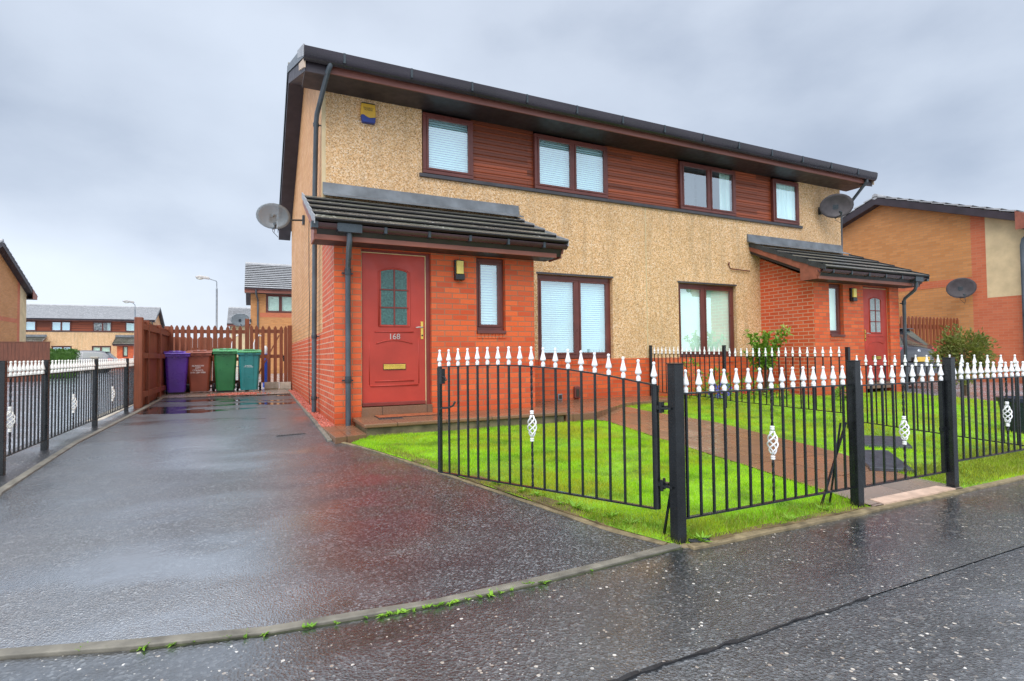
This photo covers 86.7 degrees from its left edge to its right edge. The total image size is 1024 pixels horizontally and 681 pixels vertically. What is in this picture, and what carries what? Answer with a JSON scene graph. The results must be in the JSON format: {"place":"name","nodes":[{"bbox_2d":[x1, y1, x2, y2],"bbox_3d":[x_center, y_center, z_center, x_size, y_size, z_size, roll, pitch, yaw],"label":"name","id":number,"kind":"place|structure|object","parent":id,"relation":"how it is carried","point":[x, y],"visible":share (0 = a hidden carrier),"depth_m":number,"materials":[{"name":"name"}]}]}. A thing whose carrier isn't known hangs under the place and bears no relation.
{"place":"outdoors","nodes":[
{"label":"outdoors","id":0,"kind":"place"},
{"bbox_2d":[157,389,290,397],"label":"paving","id":1,"kind":"structure","parent":0,"point":[205,393],"depth_m":12.37,"materials":[{"name":"grey concrete"}]},
{"bbox_2d":[163,351,190,393],"bbox_3d":[-7.716,0.724,12.436,0.536,0.983,0.657,1,-2,-38],"label":"wheelie bin","id":2,"kind":"object","parent":1,"relation":"on","point":[176,365],"visible":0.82,"depth_m":12.25,"materials":[{"name":"purple plastic"}]},
{"bbox_2d":[186,350,213,391],"bbox_3d":[-7.307,0.718,12.705,0.556,1.002,0.657,0,-2,-24],"label":"wheelie bin","id":3,"kind":"object","parent":1,"relation":"on","point":[200,366],"visible":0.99,"depth_m":12.51,"materials":[{"name":"brown plastic"}]},
{"bbox_2d":[164,319,248,389],"bbox_3d":[-7.428,0.366,13.249,1.810,1.830,0.100,0,-2,-26],"label":"picket fence","id":4,"kind":"object","parent":1,"relation":"on","point":[208,331],"visible":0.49,"depth_m":13.23,"materials":[{"name":"wood"}]},
{"bbox_2d":[212,348,237,391],"bbox_3d":[-6.824,0.701,12.915,0.556,1.039,0.657,0,-2,-27],"label":"wheelie bin","id":5,"kind":"object","parent":1,"relation":"on","point":[225,360],"visible":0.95,"depth_m":12.71,"materials":[{"name":"green plastic"}]},
{"bbox_2d":[237,349,261,390],"bbox_3d":[-6.356,0.713,13.106,0.546,1.016,0.657,0,-2,-27],"label":"wheelie bin","id":6,"kind":"object","parent":1,"relation":"on","point":[249,361],"visible":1,"depth_m":12.90,"materials":[{"name":"teal plastic"}]},
{"bbox_2d":[264,382,278,389],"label":"concrete block","id":7,"kind":"structure","parent":1,"relation":"on","point":[270,385],"depth_m":13.70,"materials":[{"name":"grey concrete"}]},
{"bbox_2d":[279,382,290,388],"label":"concrete block","id":8,"kind":"structure","parent":1,"relation":"on","point":[284,385],"depth_m":13.84,"materials":[{"name":"grey concrete"}]},
{"bbox_2d":[198,392,270,395],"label":"gravel","id":9,"kind":"structure","parent":0,"point":[240,393],"depth_m":11.90,"materials":[{"name":"gravel"}]},
{"bbox_2d":[0,394,662,648],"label":"driveway","id":10,"kind":"structure","parent":0,"point":[169,516],"depth_m":3.23,"materials":[{"name":"grey asphalt"}]},
{"bbox_2d":[322,425,366,443],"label":"paving","id":11,"kind":"structure","parent":0,"point":[344,433],"depth_m":6.07,"materials":[{"name":"brown concrete"}]},
{"bbox_2d":[0,480,1023,680],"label":"pavement","id":12,"kind":"structure","parent":0,"point":[615,622],"depth_m":2.29,"materials":[{"name":"grey asphalt"}]},
{"bbox_2d":[0,0,1023,347],"label":"sky","id":13,"kind":"structure","parent":0,"point":[141,141],"materials":[{"name":"grey"}]},
{"bbox_2d":[6,367,1023,659],"bbox_3d":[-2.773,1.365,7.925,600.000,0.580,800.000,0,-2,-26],"label":"ground","id":14,"kind":"structure","parent":0,"point":[102,381],"depth_m":11.76,"materials":[{"name":"grey asphalt"}]},
{"bbox_2d":[0,239,37,341],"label":"brick house","id":15,"kind":"structure","parent":14,"relation":"on","point":[16,287],"depth_m":27.66,"materials":[{"name":"brick"}]},
{"bbox_2d":[0,342,49,381],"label":"board fence","id":16,"kind":"object","parent":14,"relation":"on","point":[24,351],"visible":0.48,"depth_m":21.98,"materials":[{"name":"brown wood"}]},
{"bbox_2d":[50,348,80,378],"bbox_3d":[-21.354,1.094,25.604,1.473,1.518,1.008,0,-2,-26],"label":"hedge","id":17,"kind":"object","parent":14,"relation":"on","point":[63,354],"visible":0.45,"depth_m":25.44,"materials":[{"name":"green plant"}]},
{"bbox_2d":[0,400,154,486],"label":"side strip","id":18,"kind":"object","parent":14,"relation":"on","point":[19,463],"visible":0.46,"depth_m":5.48,"materials":[{"name":"concrete"}]},
{"bbox_2d":[0,361,7,475],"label":"fence post","id":19,"kind":"object","parent":18,"relation":"on","point":[3,395],"visible":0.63,"depth_m":4.47,"materials":[{"name":"black metal"}]},
{"bbox_2d":[6,360,45,456],"bbox_3d":[-4.453,0.588,4.959,0.071,0.808,0.973,0,-2,-26],"label":"metal railing","id":20,"kind":"object","parent":19,"relation":"attached to","point":[31,368],"visible":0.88,"depth_m":4.92,"materials":[{"name":"black metal"}]},
{"bbox_2d":[40,360,49,449],"bbox_3d":[-4.682,0.662,5.435,0.059,0.936,0.059,0,-2,-26],"label":"fence post","id":21,"kind":"object","parent":18,"relation":"on","point":[44,445],"visible":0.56,"depth_m":5.42,"materials":[{"name":"black metal"}]},
{"bbox_2d":[49,359,94,438],"bbox_3d":[-5.098,0.625,6.302,0.071,0.813,1.816,0,-2,-26],"label":"metal railing","id":22,"kind":"object","parent":21,"relation":"attached to","point":[88,365],"visible":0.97,"depth_m":6.21,"materials":[{"name":"black metal"}]},
{"bbox_2d":[92,359,98,425],"bbox_3d":[-5.512,0.705,7.165,0.059,0.924,0.059,0,-2,-26],"label":"fence post","id":23,"kind":"object","parent":18,"relation":"on","point":[95,422],"visible":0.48,"depth_m":7.15,"materials":[{"name":"black metal"}]},
{"bbox_2d":[98,359,126,418],"bbox_3d":[-5.943,0.673,8.064,0.071,0.812,1.879,0,-2,-26],"label":"metal railing","id":24,"kind":"object","parent":23,"relation":"attached to","point":[104,401],"visible":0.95,"depth_m":7.97,"materials":[{"name":"black metal"}]},
{"bbox_2d":[124,358,128,411],"bbox_3d":[-6.373,0.751,8.959,0.059,0.913,0.059,0,-2,-26],"label":"fence post","id":25,"kind":"object","parent":18,"relation":"on","point":[126,408],"visible":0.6,"depth_m":8.94,"materials":[{"name":"black metal"}]},
{"bbox_2d":[129,358,133,405],"bbox_3d":[-6.627,0.712,9.488,0.071,0.804,1.082,0,-2,-26],"label":"metal railing","id":26,"kind":"object","parent":25,"relation":"attached to","point":[131,382],"visible":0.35,"depth_m":9.31,"materials":[{"name":"black metal"}]},
{"bbox_2d":[0,398,162,496],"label":"edging","id":27,"kind":"object","parent":14,"relation":"on","point":[16,480],"visible":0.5,"depth_m":5.12,"materials":[{"name":"concrete"}]},
{"bbox_2d":[71,350,117,372],"bbox_3d":[-29.065,1.440,36.363,4.305,1.570,1.980,0,-2,-26],"label":"parked car","id":28,"kind":"object","parent":14,"relation":"on","point":[88,354],"visible":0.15,"depth_m":36.19,"materials":[{"name":"silver metal"}]},
{"bbox_2d":[26,304,164,368],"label":"semi detached house","id":29,"kind":"structure","parent":14,"relation":"on","point":[110,329],"depth_m":55.39,"materials":[{"name":"beige brick"}]},
{"bbox_2d":[26,321,35,330],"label":"window","id":30,"kind":"structure","parent":29,"relation":"in","point":[31,325],"depth_m":53.31,"materials":[{"name":"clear glass"}]},
{"bbox_2d":[51,321,70,330],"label":"window","id":31,"kind":"structure","parent":29,"relation":"in","point":[56,325],"depth_m":54.25,"materials":[{"name":"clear glass"}]},
{"bbox_2d":[92,346,110,352],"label":"window","id":32,"kind":"structure","parent":29,"relation":"in","point":[100,348],"depth_m":55.78,"materials":[{"name":"clear glass"}]},
{"bbox_2d":[93,322,111,331],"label":"window","id":33,"kind":"structure","parent":29,"relation":"in","point":[98,325],"depth_m":55.95,"materials":[{"name":"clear glass"}]},
{"bbox_2d":[125,322,133,331],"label":"window","id":34,"kind":"structure","parent":29,"relation":"in","point":[129,326],"depth_m":56.74,"materials":[{"name":"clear glass"}]},
{"bbox_2d":[87,405,132,420],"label":"kerb","id":35,"kind":"structure","parent":14,"relation":"on","point":[106,416],"depth_m":8.45,"materials":[{"name":"concrete"}]},
{"bbox_2d":[134,317,170,407],"bbox_3d":[-7.342,0.485,11.164,0.120,1.670,3.835,0,-2,-26],"label":"side fence","id":36,"kind":"object","parent":14,"relation":"on","point":[150,343],"visible":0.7,"depth_m":10.14,"materials":[{"name":"brown wood"}]},
{"bbox_2d":[173,337,231,380],"bbox_3d":[-9.837,0.652,17.342,1.790,1.550,0.062,0,-2,-26],"label":"picket fence","id":37,"kind":"object","parent":14,"relation":"on","point":[211,343],"visible":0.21,"depth_m":17.33,"materials":[{"name":"wood"}]},
{"bbox_2d":[195,275,217,338],"bbox_3d":[-18.914,-1.011,33.552,1.268,6.020,0.240,0,-2,-26],"label":"street lamp","id":38,"kind":"object","parent":14,"relation":"on","point":[199,277],"visible":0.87,"depth_m":33.78,"materials":[{"name":"grey metal"}]},
{"bbox_2d":[227,307,250,367],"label":"brick house","id":39,"kind":"structure","parent":14,"relation":"on","point":[232,311],"depth_m":54.40,"materials":[{"name":"brick"}]},
{"bbox_2d":[244,262,291,373],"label":"brick house","id":40,"kind":"structure","parent":14,"relation":"on","point":[268,289],"depth_m":30.26,"materials":[{"name":"beige brick"}]},
{"bbox_2d":[231,313,250,325],"bbox_3d":[-14.419,-1.018,29.096,0.488,0.861,1.157,-2,-2,32],"label":"satellite dish","id":41,"kind":"object","parent":40,"relation":"attached to","point":[238,319],"visible":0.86,"depth_m":29.02,"materials":[{"name":"grey metal"}]},
{"bbox_2d":[266,294,291,312],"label":"window","id":42,"kind":"structure","parent":40,"relation":"in","point":[274,303],"depth_m":30.37,"materials":[{"name":"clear glass"}]},
{"bbox_2d":[286,389,331,440],"bbox_3d":[-3.850,1.193,9.822,0.064,0.204,8.660,0,-2,-25],"label":"edging","id":43,"kind":"object","parent":14,"relation":"on","point":[322,431],"visible":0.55,"depth_m":7.20,"materials":[{"name":"concrete"}]},
{"bbox_2d":[288,390,334,426],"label":"gravel","id":44,"kind":"structure","parent":14,"relation":"on","point":[322,421],"depth_m":8.22,"materials":[{"name":"red gravel"}]},
{"bbox_2d":[0,543,681,659],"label":"edging","id":45,"kind":"object","parent":14,"relation":"on","point":[69,649],"visible":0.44,"depth_m":2.17,"materials":[{"name":"concrete"}]},
{"bbox_2d":[129,548,682,651],"bbox_3d":[-0.213,1.177,2.492,2.606,0.028,0.137,0,-2,-23],"label":"kerb joint","id":46,"kind":"object","parent":14,"relation":"on","point":[255,636],"visible":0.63,"depth_m":2.29,"materials":[{"name":"grey concrete"}]},
{"bbox_2d":[352,407,566,436],"bbox_3d":[-0.643,1.198,7.093,2.680,0.458,0.828,0,-2,-26],"label":"door step","id":47,"kind":"object","parent":14,"relation":"on","point":[372,425],"depth_m":6.73,"materials":[{"name":"concrete"}]},
{"bbox_2d":[374,412,436,417],"bbox_3d":[-1.371,0.969,7.041,0.780,0.014,0.270,0,-2,-26],"label":"door mat","id":48,"kind":"object","parent":47,"relation":"on","point":[404,415],"depth_m":6.97,"materials":[{"name":"black rubber"}]},
{"bbox_2d":[341,442,666,544],"bbox_3d":[-0.486,1.163,4.518,0.134,0.253,3.927,1,-2,-44],"label":"edging","id":49,"kind":"object","parent":14,"relation":"on","point":[629,534],"visible":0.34,"depth_m":3.73,"materials":[{"name":"grey concrete"}]},
{"bbox_2d":[278,43,929,425],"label":"semi detached house","id":50,"kind":"structure","parent":14,"relation":"on","point":[561,227],"depth_m":9.73,"materials":[{"name":"beige brick"}]},
{"bbox_2d":[250,325,291,389],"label":"picket gate","id":51,"kind":"structure","parent":50,"relation":"attached to","point":[286,357],"depth_m":13.87,"materials":[{"name":"brown wood"}]},
{"bbox_2d":[256,203,304,236],"bbox_3d":[-4.373,-2.212,10.345,0.453,0.669,0.921,-1,-2,17],"label":"satellite dish","id":52,"kind":"object","parent":50,"relation":"attached to","point":[273,216],"visible":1,"depth_m":10.16,"materials":[{"name":"grey metal"}]},
{"bbox_2d":[360,102,375,124],"bbox_3d":[-2.209,-3.484,8.317,0.230,0.305,0.078,0,-2,-26],"label":"alarm box","id":53,"kind":"object","parent":50,"relation":"attached to","point":[367,113],"visible":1,"depth_m":8.29,"materials":[{"name":"yellow plastic"}]},
{"bbox_2d":[362,252,425,406],"bbox_3d":[-1.563,-0.145,7.209,0.845,2.010,0.109,0,-2,-26],"label":"door","id":54,"kind":"structure","parent":50,"relation":"in","point":[393,286],"depth_m":7.21,"materials":[{"name":"red wood"}]},
{"bbox_2d":[422,112,472,179],"bbox_3d":[-1.091,-3.182,8.994,0.865,0.985,0.270,0,-2,-26],"label":"window","id":55,"kind":"structure","parent":50,"relation":"in","point":[443,153],"depth_m":8.95,"materials":[{"name":"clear glass"}]},
{"bbox_2d":[454,260,464,280],"bbox_3d":[-0.731,-0.980,7.538,0.136,0.284,0.087,0,-2,-26],"label":"wall light","id":56,"kind":"object","parent":50,"relation":"attached to","point":[459,274],"visible":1,"depth_m":7.51,"materials":[{"name":"yellow glass"}]},
{"bbox_2d":[476,258,502,330],"bbox_3d":[-0.385,-0.659,7.959,0.445,1.045,0.270,0,-2,-26],"label":"window","id":57,"kind":"structure","parent":50,"relation":"in","point":[485,299],"depth_m":7.91,"materials":[{"name":"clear glass"}]},
{"bbox_2d":[533,133,607,198],"bbox_3d":[1.055,-3.176,10.024,1.565,0.985,0.270,0,-2,-26],"label":"window","id":58,"kind":"structure","parent":50,"relation":"in","point":[549,165],"depth_m":9.93,"materials":[{"name":"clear glass"}]},
{"bbox_2d":[537,274,610,358],"bbox_3d":[1.094,-0.419,10.065,1.605,1.505,0.270,0,-2,-26],"label":"window","id":59,"kind":"structure","parent":50,"relation":"in","point":[554,296],"depth_m":9.99,"materials":[{"name":"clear glass"}]},
{"bbox_2d":[573,386,579,398],"bbox_3d":[1.172,0.935,9.785,0.120,0.220,0.069,0,-2,-26],"label":"air vent","id":60,"kind":"object","parent":50,"relation":"attached to","point":[576,391],"visible":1,"depth_m":9.76,"materials":[{"name":"plastic"}]},
{"bbox_2d":[678,283,733,356],"bbox_3d":[4.010,-0.410,11.465,1.605,1.505,0.270,0,-2,-26],"label":"window","id":61,"kind":"structure","parent":50,"relation":"in","point":[706,318],"depth_m":11.36,"materials":[{"name":"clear glass"}]},
{"bbox_2d":[678,161,735,216],"bbox_3d":[4.049,-3.165,11.539,1.565,0.985,0.410,0,-2,-26],"label":"window","id":62,"kind":"structure","parent":50,"relation":"in","point":[713,194],"depth_m":11.66,"materials":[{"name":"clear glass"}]},
{"bbox_2d":[770,179,799,224],"bbox_3d":[6.259,-3.163,12.436,0.865,0.985,0.115,0,-2,-26],"label":"window","id":63,"kind":"structure","parent":50,"relation":"in","point":[784,206],"depth_m":12.46,"materials":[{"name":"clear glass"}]},
{"bbox_2d":[829,284,840,333],"bbox_3d":[6.615,-0.641,11.227,0.445,1.045,0.105,0,-2,-26],"label":"window","id":64,"kind":"structure","parent":50,"relation":"in","point":[834,295],"depth_m":11.27,"materials":[{"name":"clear glass"}]},
{"bbox_2d":[818,193,853,222],"bbox_3d":[7.462,-3.033,12.560,0.741,0.726,0.463,-2,-2,39],"label":"satellite dish","id":65,"kind":"object","parent":50,"relation":"attached to","point":[837,205],"visible":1,"depth_m":12.62,"materials":[{"name":"grey metal"}]},
{"bbox_2d":[849,288,857,301],"bbox_3d":[7.126,-0.957,11.309,0.136,0.284,0.087,0,-2,-26],"label":"wall light","id":66,"kind":"object","parent":50,"relation":"attached to","point":[853,294],"visible":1,"depth_m":11.28,"materials":[{"name":"yellow glass"}]},
{"bbox_2d":[863,288,889,381],"bbox_3d":[7.899,-0.118,11.750,0.845,2.010,0.109,0,-2,-26],"label":"door","id":67,"kind":"structure","parent":50,"relation":"in","point":[874,300],"depth_m":11.76,"materials":[{"name":"red wood"}]},
{"bbox_2d":[649,345,652,395],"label":"fence post","id":68,"kind":"object","parent":14,"relation":"on","point":[650,359],"visible":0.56,"depth_m":10.47,"materials":[{"name":"black metal"}]},
{"bbox_2d":[653,347,722,398],"bbox_3d":[3.080,0.542,9.670,0.039,0.886,1.687,0,-2,-26],"label":"metal railing","id":69,"kind":"object","parent":68,"relation":"attached to","point":[704,354],"visible":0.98,"depth_m":9.45,"materials":[{"name":"black metal"}]},
{"bbox_2d":[659,363,709,547],"bbox_3d":[1.004,0.678,3.164,0.254,1.092,0.160,0,-2,-26],"label":"fence post","id":70,"kind":"object","parent":14,"relation":"on","point":[676,486],"visible":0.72,"depth_m":3.12,"materials":[{"name":"black metal"}]},
{"bbox_2d":[437,346,668,509],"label":"drive gate","id":71,"kind":"structure","parent":70,"relation":"attached to","point":[441,378],"depth_m":3.69,"materials":[{"name":"black metal"}]},
{"bbox_2d":[663,366,851,534],"bbox_3d":[1.643,0.671,3.515,1.594,0.996,0.161,0,-2,-26],"label":"metal railing","id":72,"kind":"object","parent":70,"relation":"attached to","point":[759,380],"visible":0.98,"depth_m":3.46,"materials":[{"name":"black metal"}]},
{"bbox_2d":[722,345,726,407],"bbox_3d":[3.473,0.619,8.852,0.049,1.085,0.049,0,-2,-26],"label":"fence post","id":73,"kind":"object","parent":14,"relation":"on","point":[723,356],"visible":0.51,"depth_m":8.84,"materials":[{"name":"black metal"}]},
{"bbox_2d":[727,347,842,412],"bbox_3d":[3.914,0.539,7.934,0.039,0.881,1.904,0,-2,-26],"label":"metal railing","id":74,"kind":"object","parent":73,"relation":"attached to","point":[785,353],"visible":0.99,"depth_m":7.83,"materials":[{"name":"metal"}]},
{"bbox_2d":[687,506,881,549],"bbox_3d":[1.778,1.196,3.412,1.700,0.080,0.068,0,-2,-25],"label":"edging","id":75,"kind":"object","parent":14,"relation":"on","point":[767,531],"visible":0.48,"depth_m":3.34,"materials":[{"name":"beige concrete"}]},
{"bbox_2d":[845,347,850,428],"bbox_3d":[4.356,0.641,7.011,0.049,1.116,0.049,0,-2,-26],"label":"fence post","id":76,"kind":"object","parent":14,"relation":"on","point":[847,353],"visible":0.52,"depth_m":7.01,"materials":[{"name":"black metal"}]},
{"bbox_2d":[855,355,1023,445],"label":"metal railing","id":77,"kind":"object","parent":76,"relation":"attached to","point":[937,366],"visible":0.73,"depth_m":6.28,"materials":[{"name":"black metal"}]},
{"bbox_2d":[846,360,864,506],"bbox_3d":[2.420,0.684,3.816,0.144,1.088,0.147,0,-2,-26],"label":"fence post","id":78,"kind":"object","parent":14,"relation":"on","point":[855,434],"visible":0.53,"depth_m":3.79,"materials":[{"name":"black metal"}]},
{"bbox_2d":[870,486,955,506],"bbox_3d":[3.026,1.174,4.084,0.930,0.043,0.110,0,-2,-26],"label":"threshold","id":79,"kind":"object","parent":14,"relation":"on","point":[904,496],"visible":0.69,"depth_m":4.06,"materials":[{"name":"beige concrete"}]},
{"bbox_2d":[900,328,936,384],"bbox_3d":[8.914,0.423,14.897,1.980,1.570,4.305,0,-2,-26],"label":"parked car","id":80,"kind":"object","parent":14,"relation":"on","point":[919,347],"visible":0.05,"depth_m":13.09,"materials":[{"name":"paint"}]},
{"bbox_2d":[876,488,971,510],"bbox_3d":[3.068,1.200,4.018,1.150,0.077,0.068,0,-2,-26],"label":"edging","id":81,"kind":"object","parent":14,"relation":"on","point":[924,498],"visible":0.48,"depth_m":4.00,"materials":[{"name":"beige concrete"}]},
{"bbox_2d":[899,316,959,383],"bbox_3d":[11.853,0.280,15.393,3.130,1.900,0.062,0,-2,-26],"label":"picket fence","id":82,"kind":"object","parent":14,"relation":"on","point":[917,325],"visible":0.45,"depth_m":15.40,"materials":[{"name":"brown wood"}]},
{"bbox_2d":[842,194,1023,382],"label":"brick house","id":83,"kind":"structure","parent":14,"relation":"on","point":[942,244],"depth_m":16.16,"materials":[{"name":"brick"}]},
{"bbox_2d":[946,278,976,302],"bbox_3d":[13.073,-1.436,15.668,0.707,0.760,0.468,-1,-2,-3],"label":"satellite dish","id":84,"kind":"object","parent":83,"relation":"attached to","point":[961,287],"visible":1,"depth_m":15.76,"materials":[{"name":"grey metal"}]},
{"bbox_2d":[941,357,960,488],"bbox_3d":[3.502,0.683,4.324,0.144,1.096,0.147,0,-2,-26],"label":"fence post","id":85,"kind":"object","parent":14,"relation":"on","point":[949,380],"visible":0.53,"depth_m":4.30,"materials":[{"name":"black metal"}]},
{"bbox_2d":[860,364,946,487],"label":"garden gate","id":86,"kind":"structure","parent":85,"relation":"attached to","point":[942,427],"depth_m":4.11,"materials":[{"name":"black metal"}]},
{"bbox_2d":[955,361,1023,461],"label":"metal railing","id":87,"kind":"object","parent":85,"relation":"attached to","point":[993,377],"visible":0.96,"depth_m":4.62,"materials":[{"name":"black metal"}]},
{"bbox_2d":[928,323,1002,395],"bbox_3d":[9.286,0.377,11.129,1.360,1.522,1.208,0,-2,-26],"label":"round bush","id":88,"kind":"object","parent":14,"relation":"on","point":[977,346],"visible":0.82,"depth_m":11.07,"materials":[{"name":"green plant"}]},
{"bbox_2d":[965,474,1023,490],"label":"edging","id":89,"kind":"object","parent":14,"relation":"on","point":[998,482],"visible":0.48,"depth_m":4.44,"materials":[{"name":"beige concrete"}]},
{"bbox_2d":[383,449,670,541],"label":"soil","id":90,"kind":"structure","parent":0,"point":[545,503],"depth_m":3.89,"materials":[{"name":"brown soil"}]},
{"bbox_2d":[535,396,667,421],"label":"paving","id":91,"kind":"structure","parent":0,"point":[602,407],"depth_m":8.71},
{"bbox_2d":[352,418,870,544],"bbox_3d":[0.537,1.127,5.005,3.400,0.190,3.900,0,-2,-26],"label":"lawn","id":92,"kind":"structure","parent":0,"point":[620,473],"depth_m":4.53,"materials":[{"name":"plant"}]},
{"bbox_2d":[597,406,909,490],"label":"path","id":93,"kind":"structure","parent":0,"point":[631,416],"depth_m":5.64,"materials":[{"name":"brown concrete"}]},
{"bbox_2d":[865,450,913,472],"bbox_3d":[3.501,1.134,5.162,0.338,0.064,0.937,-1,-2,22],"label":"rubber mat","id":94,"kind":"object","parent":93,"relation":"on","point":[879,461],"visible":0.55,"depth_m":5.00,"materials":[{"name":"rubber"}]},
{"bbox_2d":[687,506,866,540],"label":"soil","id":95,"kind":"structure","parent":0,"point":[764,526],"depth_m":3.42,"materials":[{"name":"brown soil"}]},
{"bbox_2d":[626,547,1023,680],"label":"road","id":96,"kind":"structure","parent":0,"point":[965,623],"depth_m":2.09,"materials":[{"name":"grey asphalt"}]},
{"bbox_2d":[608,595,869,680],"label":"tarmac seam","id":97,"kind":"object","parent":96,"relation":"on","point":[633,674],"visible":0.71,"depth_m":2.05,"materials":[{"name":"black asphalt"}]},
{"bbox_2d":[626,401,1023,487],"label":"lawn","id":98,"kind":"structure","parent":0,"point":[828,431],"depth_m":6.24,"materials":[{"name":"plant"}]},
{"bbox_2d":[864,435,912,448],"bbox_3d":[4.147,1.125,6.056,0.509,0.062,0.706,-1,-2,20],"label":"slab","id":99,"kind":"object","parent":98,"relation":"on","point":[888,441],"visible":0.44,"depth_m":5.92,"materials":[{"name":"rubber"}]},
{"bbox_2d":[661,391,1023,455],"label":"lawn","id":100,"kind":"structure","parent":0,"point":[886,432],"depth_m":8.23,"materials":[{"name":"plant"}]},
{"bbox_2d":[683,358,703,398],"bbox_3d":[3.367,0.748,10.290,0.616,0.855,0.524,0,-2,-26],"label":"flowering plant","id":101,"kind":"object","parent":100,"relation":"on","point":[693,362],"visible":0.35,"depth_m":10.27,"materials":[{"name":"green plant"}]},
{"bbox_2d":[702,380,734,400],"bbox_3d":[3.770,0.934,9.912,0.674,0.498,0.557,0,-2,-26],"label":"flowering plant","id":102,"kind":"object","parent":100,"relation":"on","point":[728,388],"visible":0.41,"depth_m":9.80,"materials":[{"name":"blue plant"}]},
{"bbox_2d":[738,376,757,398],"bbox_3d":[4.407,0.904,10.174,0.443,0.533,0.396,0,-2,-26],"label":"flowering plant","id":103,"kind":"object","parent":100,"relation":"on","point":[743,382],"visible":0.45,"depth_m":10.10,"materials":[{"name":"green plant"}]},
{"bbox_2d":[742,324,794,394],"bbox_3d":[5.133,0.404,10.940,0.829,1.436,0.949,0,-2,-26],"label":"hydrangea shrub","id":104,"kind":"object","parent":100,"relation":"on","point":[765,336],"visible":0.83,"depth_m":10.83,"materials":[{"name":"green plant"}]},
{"bbox_2d":[763,384,789,398],"bbox_3d":[5.022,0.991,10.284,0.548,0.379,0.452,0,-2,-26],"label":"flowering plant","id":105,"kind":"object","parent":100,"relation":"on","point":[768,396],"visible":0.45,"depth_m":10.20,"materials":[{"name":"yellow plant"}]},
{"bbox_2d":[903,442,1023,485],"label":"grass","id":106,"kind":"structure","parent":100,"relation":"on","point":[1013,460],"depth_m":4.93,"materials":[{"name":"green plant"}]},
{"bbox_2d":[996,396,1023,433],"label":"plant pot","id":107,"kind":"object","parent":100,"relation":"on","point":[1021,413],"visible":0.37,"depth_m":6.81,"materials":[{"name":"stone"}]},
{"bbox_2d":[834,478,961,505],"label":"path","id":108,"kind":"structure","parent":0,"point":[891,488],"depth_m":4.24,"materials":[{"name":"grey concrete"}]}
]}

